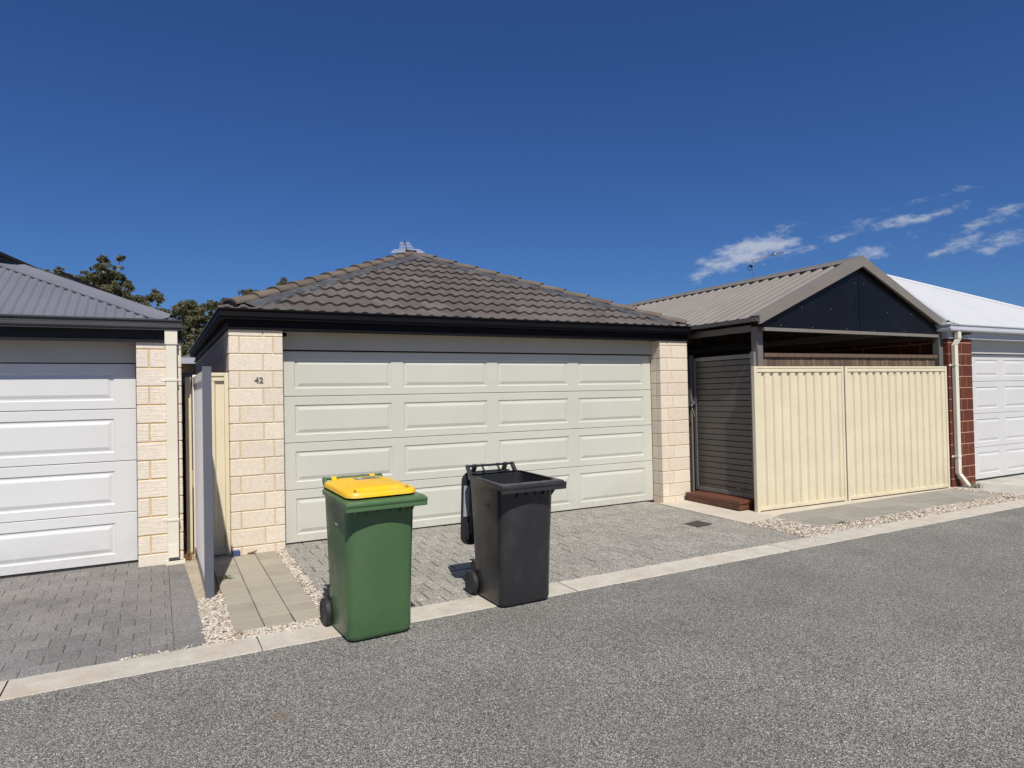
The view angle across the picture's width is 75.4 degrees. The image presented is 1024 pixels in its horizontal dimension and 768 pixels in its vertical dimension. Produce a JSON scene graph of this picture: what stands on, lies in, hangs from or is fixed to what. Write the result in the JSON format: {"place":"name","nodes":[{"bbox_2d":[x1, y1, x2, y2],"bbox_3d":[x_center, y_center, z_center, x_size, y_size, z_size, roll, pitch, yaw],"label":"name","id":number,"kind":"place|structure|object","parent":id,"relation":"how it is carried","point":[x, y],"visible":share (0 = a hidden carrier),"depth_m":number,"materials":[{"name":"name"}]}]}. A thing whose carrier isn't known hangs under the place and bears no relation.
{"place":"outdoors","nodes":[
{"label":"outdoors","id":0,"kind":"place"},
{"bbox_2d":[0,257,183,578],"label":"brick garage","id":1,"kind":"structure","parent":0,"point":[91,467],"depth_m":6.08,"materials":[{"name":"beige brick"}]},
{"bbox_2d":[0,251,37,268],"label":"solar panel","id":2,"kind":"object","parent":1,"relation":"on","point":[4,255],"visible":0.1,"depth_m":6.76,"materials":[{"name":"black glass"}]},
{"bbox_2d":[0,362,137,578],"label":"garage door","id":3,"kind":"structure","parent":1,"relation":"in","point":[68,431],"depth_m":6.01,"materials":[{"name":"white metal"}]},
{"bbox_2d":[60,270,116,295],"bbox_3d":[-4.728,-0.901,7.875,0.940,0.548,1.660,-1,-1,-28],"label":"solar panel","id":4,"kind":"object","parent":1,"relation":"on","point":[68,276],"visible":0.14,"depth_m":7.04,"materials":[{"name":"grey glass"}]},
{"bbox_2d":[0,559,205,682],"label":"neighbour driveway","id":5,"kind":"structure","parent":0,"point":[60,621],"depth_m":4.75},
{"bbox_2d":[166,558,184,565],"bbox_3d":[-3.131,1.657,6.173,0.160,0.035,0.072,-1,-1,-28],"label":"drain grate","id":6,"kind":"object","parent":5,"relation":"on","point":[175,561],"visible":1,"depth_m":6.16,"materials":[{"name":"beige concrete"}]},
{"bbox_2d":[184,549,196,560],"bbox_3d":[-3.049,1.607,6.297,0.213,0.132,0.236,-1,-1,-12],"label":"grass tuft","id":7,"kind":"object","parent":5,"relation":"on","point":[189,557],"visible":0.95,"depth_m":6.29,"materials":[{"name":"brown plant"}]},
{"bbox_2d":[181,373,194,469],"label":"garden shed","id":8,"kind":"structure","parent":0,"point":[183,375],"depth_m":14.70,"materials":[{"name":"metal"}]},
{"bbox_2d":[181,354,195,374],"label":"house","id":9,"kind":"structure","parent":0,"point":[188,364],"depth_m":15.76,"materials":[{"name":"white"}]},
{"bbox_2d":[391,241,424,252],"bbox_3d":[-2.969,-3.011,19.620,1.037,2.101,1.299,-1,-1,-28],"label":"tv antenna","id":10,"kind":"object","parent":9,"relation":"attached to","point":[403,250],"visible":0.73,"depth_m":19.82,"materials":[{"name":"metal"}]},
{"bbox_2d":[214,575,231,580],"bbox_3d":[-2.466,1.652,5.659,0.143,0.022,0.181,-2,-1,39],"label":"weed","id":11,"kind":"object","parent":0,"point":[225,577],"visible":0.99,"depth_m":5.67,"materials":[{"name":"green plant"}]},
{"bbox_2d":[0,460,932,696],"bbox_3d":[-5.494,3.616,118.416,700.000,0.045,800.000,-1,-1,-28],"label":"ground","id":12,"kind":"structure","parent":0,"point":[216,588],"depth_m":7.55,"materials":[{"name":"stone"}]},
{"bbox_2d":[39,266,75,276],"bbox_3d":[-26.919,-2.183,38.871,2.330,9.878,3.701,-1,-1,-28],"label":"gum tree","id":13,"kind":"object","parent":12,"relation":"on","point":[56,270],"visible":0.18,"depth_m":39.62,"materials":[{"name":"green plant"}]},
{"bbox_2d":[75,255,135,299],"bbox_3d":[-23.790,-2.540,38.256,3.827,10.445,4.396,-1,-1,-28],"label":"gum tree","id":14,"kind":"object","parent":12,"relation":"on","point":[105,279],"visible":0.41,"depth_m":38.11,"materials":[{"name":"green plant"}]},
{"bbox_2d":[125,288,164,307],"bbox_3d":[-22.476,-1.721,40.302,2.613,8.820,3.709,-1,-1,-28],"label":"gum tree","id":15,"kind":"object","parent":12,"relation":"on","point":[155,296],"visible":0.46,"depth_m":39.42,"materials":[{"name":"green plant"}]},
{"bbox_2d":[146,303,187,347],"bbox_3d":[-19.718,-1.080,38.380,2.758,7.370,3.201,-1,-1,-7],"label":"gum tree","id":16,"kind":"object","parent":12,"relation":"on","point":[163,309],"visible":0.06,"depth_m":38.26,"materials":[{"name":"green plant"}]},
{"bbox_2d":[181,377,192,552],"bbox_3d":[-4.456,0.870,8.914,0.055,1.750,5.240,-1,-1,-28],"label":"boundary fence","id":17,"kind":"object","parent":12,"relation":"on","point":[186,422],"visible":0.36,"depth_m":6.61,"materials":[{"name":"beige metal"}]},
{"bbox_2d":[170,300,214,355],"bbox_3d":[-18.264,-1.184,37.954,2.996,7.504,4.098,-1,-1,-28],"label":"gum tree","id":18,"kind":"object","parent":12,"relation":"on","point":[195,316],"visible":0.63,"depth_m":37.24,"materials":[{"name":"green plant"}]},
{"bbox_2d":[192,366,213,598],"bbox_3d":[-2.753,0.796,5.887,0.067,1.826,1.677,-1,-1,-28],"label":"side fence","id":19,"kind":"object","parent":12,"relation":"on","point":[202,463],"visible":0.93,"depth_m":5.17,"materials":[{"name":"grey metal"}]},
{"bbox_2d":[207,289,258,315],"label":"gum tree","id":20,"kind":"object","parent":12,"relation":"on","point":[216,303],"visible":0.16,"depth_m":40.02,"materials":[{"name":"green plant"}]},
{"bbox_2d":[214,551,320,632],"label":"footpath","id":21,"kind":"structure","parent":12,"relation":"on","point":[270,593],"depth_m":5.28,"materials":[{"name":"concrete pavers"},{"name":"pebbles"}]},
{"bbox_2d":[233,550,239,556],"bbox_3d":[-2.672,1.641,6.431,0.067,0.052,0.040,-1,-1,-28],"label":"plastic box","id":22,"kind":"object","parent":21,"relation":"on","point":[236,552],"visible":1,"depth_m":6.42,"materials":[{"name":"blue plastic"}]},
{"bbox_2d":[276,277,288,285],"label":"gum tree","id":23,"kind":"object","parent":12,"relation":"on","point":[283,280],"visible":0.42,"depth_m":47.97,"materials":[{"name":"green plant"}]},
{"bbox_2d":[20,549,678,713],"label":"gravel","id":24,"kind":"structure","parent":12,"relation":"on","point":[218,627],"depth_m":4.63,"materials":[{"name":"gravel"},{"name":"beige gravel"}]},
{"bbox_2d":[184,559,209,616],"bbox_3d":[-2.627,1.666,5.498,0.120,0.044,1.750,-1,-1,-28],"label":"sand strip","id":25,"kind":"object","parent":24,"relation":"on","point":[193,572],"visible":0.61,"depth_m":5.55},
{"bbox_2d":[189,250,695,555],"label":"brick garage","id":26,"kind":"structure","parent":12,"relation":"on","point":[429,376],"depth_m":7.79,"materials":[{"name":"beige brick"}]},
{"bbox_2d":[211,373,230,555],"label":"side gate","id":27,"kind":"structure","parent":26,"relation":"attached to","point":[220,459],"depth_m":6.49,"materials":[{"name":"beige metal"}]},
{"bbox_2d":[282,351,653,544],"bbox_3d":[-0.240,0.619,8.059,4.918,2.084,0.064,-1,-1,-28],"label":"garage door","id":28,"kind":"structure","parent":26,"relation":"in","point":[416,420],"depth_m":7.81,"materials":[{"name":"beige metal"}]},
{"bbox_2d":[687,355,695,491],"bbox_3d":[2.551,0.605,9.403,0.068,2.026,0.068,-1,-1,-28],"label":"gate post","id":29,"kind":"object","parent":12,"relation":"on","point":[691,426],"visible":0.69,"depth_m":9.38,"materials":[{"name":"metal"}]},
{"bbox_2d":[626,256,944,365],"bbox_3d":[3.157,-0.022,12.320,4.160,3.331,7.280,-1,-1,-28],"label":"carport","id":30,"kind":"object","parent":12,"relation":"on","point":[860,295],"visible":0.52,"depth_m":9.40,"materials":[{"name":"metal"}]},
{"bbox_2d":[687,274,1023,486],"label":"brick garage","id":31,"kind":"structure","parent":12,"relation":"on","point":[983,349],"depth_m":10.87,"materials":[{"name":"red brick"}]},
{"bbox_2d":[971,354,1023,480],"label":"garage door","id":32,"kind":"structure","parent":31,"relation":"in","point":[997,379],"depth_m":10.93,"materials":[{"name":"white metal"}]},
{"bbox_2d":[744,487,1023,542],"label":"gravel","id":33,"kind":"structure","parent":12,"relation":"on","point":[791,527],"depth_m":7.72,"materials":[{"name":"beige gravel"}]},
{"bbox_2d":[0,507,1023,767],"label":"road","id":34,"kind":"structure","parent":0,"point":[900,649],"depth_m":3.54,"materials":[{"name":"grey asphalt"}]},
{"bbox_2d":[0,499,1023,700],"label":"kerb","id":35,"kind":"structure","parent":34,"relation":"on","point":[42,683],"depth_m":4.72,"materials":[{"name":"concrete"}]},
{"bbox_2d":[319,473,427,640],"bbox_3d":[-0.956,1.145,4.470,0.540,0.998,0.732,-1,-1,-31],"label":"wheelie bin","id":36,"kind":"object","parent":35,"relation":"on","point":[369,520],"visible":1,"depth_m":4.26,"materials":[{"name":"green plastic"}]},
{"bbox_2d":[0,0,1023,328],"label":"sky","id":37,"kind":"structure","parent":0,"point":[624,152],"materials":[{"name":"blue"}]},
{"bbox_2d":[286,502,804,607],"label":"driveway","id":38,"kind":"structure","parent":0,"point":[596,541],"depth_m":6.69,"materials":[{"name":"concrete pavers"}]},
{"bbox_2d":[460,461,566,606],"bbox_3d":[-0.017,1.137,5.128,0.540,0.998,0.812,-1,-1,-29],"label":"wheelie bin","id":39,"kind":"object","parent":38,"relation":"on","point":[505,520],"visible":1,"depth_m":4.91,"materials":[{"name":"black plastic"}]},
{"bbox_2d":[683,520,712,527],"bbox_3d":[2.136,1.615,7.623,0.289,0.020,0.308,-1,-1,-28],"label":"pit cover","id":40,"kind":"object","parent":38,"relation":"on","point":[697,524],"visible":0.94,"depth_m":7.58,"materials":[{"name":"metal"}]},
{"bbox_2d":[658,487,959,523],"bbox_3d":[4.395,1.586,9.409,4.686,0.039,1.499,-1,-1,-28],"label":"concrete strip","id":41,"kind":"object","parent":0,"point":[745,516],"visible":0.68,"depth_m":8.48,"materials":[{"name":"beige concrete"}]},
{"bbox_2d":[685,489,753,509],"bbox_3d":[2.742,1.538,8.819,0.315,0.132,1.080,-1,-1,-28],"label":"timber step","id":42,"kind":"object","parent":41,"relation":"on","point":[722,500],"visible":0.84,"depth_m":8.64,"materials":[{"name":"brown wood"}]},
{"bbox_2d":[750,352,755,509],"bbox_3d":[3.066,0.592,8.359,0.050,1.995,0.053,-1,-1,-28],"label":"gate post","id":43,"kind":"object","parent":41,"relation":"on","point":[752,358],"visible":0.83,"depth_m":8.36,"materials":[{"name":"metal"}]},
{"bbox_2d":[690,354,753,497],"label":"metal gate","id":44,"kind":"structure","parent":43,"relation":"attached to","point":[738,415],"depth_m":8.87,"materials":[{"name":"metal"}]},
{"bbox_2d":[763,353,936,365],"bbox_3d":[4.828,0.571,9.249,3.540,1.975,0.060,-1,-1,-26],"label":"paling fence","id":45,"kind":"object","parent":41,"relation":"on","point":[785,359],"visible":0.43,"depth_m":9.15,"materials":[{"name":"brown wood"}]},
{"bbox_2d":[751,366,949,511],"bbox_3d":[4.774,0.667,9.110,3.880,1.820,0.050,-1,-1,-26],"label":"cream fence","id":46,"kind":"object","parent":41,"relation":"on","point":[824,434],"visible":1,"depth_m":8.96,"materials":[{"name":"beige metal"}]},
{"bbox_2d":[773,489,1000,526],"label":"side paving","id":47,"kind":"structure","parent":0,"point":[845,513],"depth_m":8.49,"materials":[{"name":"concrete"}]},
{"bbox_2d":[959,474,1023,495],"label":"driveway","id":48,"kind":"structure","parent":0,"point":[1012,484],"depth_m":10.13,"materials":[{"name":"grey concrete"}]},
{"bbox_2d":[970,480,985,487],"bbox_3d":[6.957,1.496,9.959,0.349,0.125,0.295,-2,-1,32],"label":"grass tuft","id":49,"kind":"object","parent":48,"relation":"on","point":[974,485],"visible":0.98,"depth_m":9.91,"materials":[{"name":"green plant"}]},
{"bbox_3d":[7.238,-0.236,21.882,7.120,3.924,6.420,-1,-1,-28],"label":"house","id":50,"kind":"object","parent":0,"visible":0},
{"bbox_2d":[745,251,783,277],"bbox_3d":[7.994,-3.140,20.715,0.500,1.741,1.371,-1,-1,-28],"label":"tv antenna","id":51,"kind":"object","parent":50,"relation":"attached to","point":[755,260],"visible":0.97,"depth_m":21.10,"materials":[{"name":"metal"}]}
]}

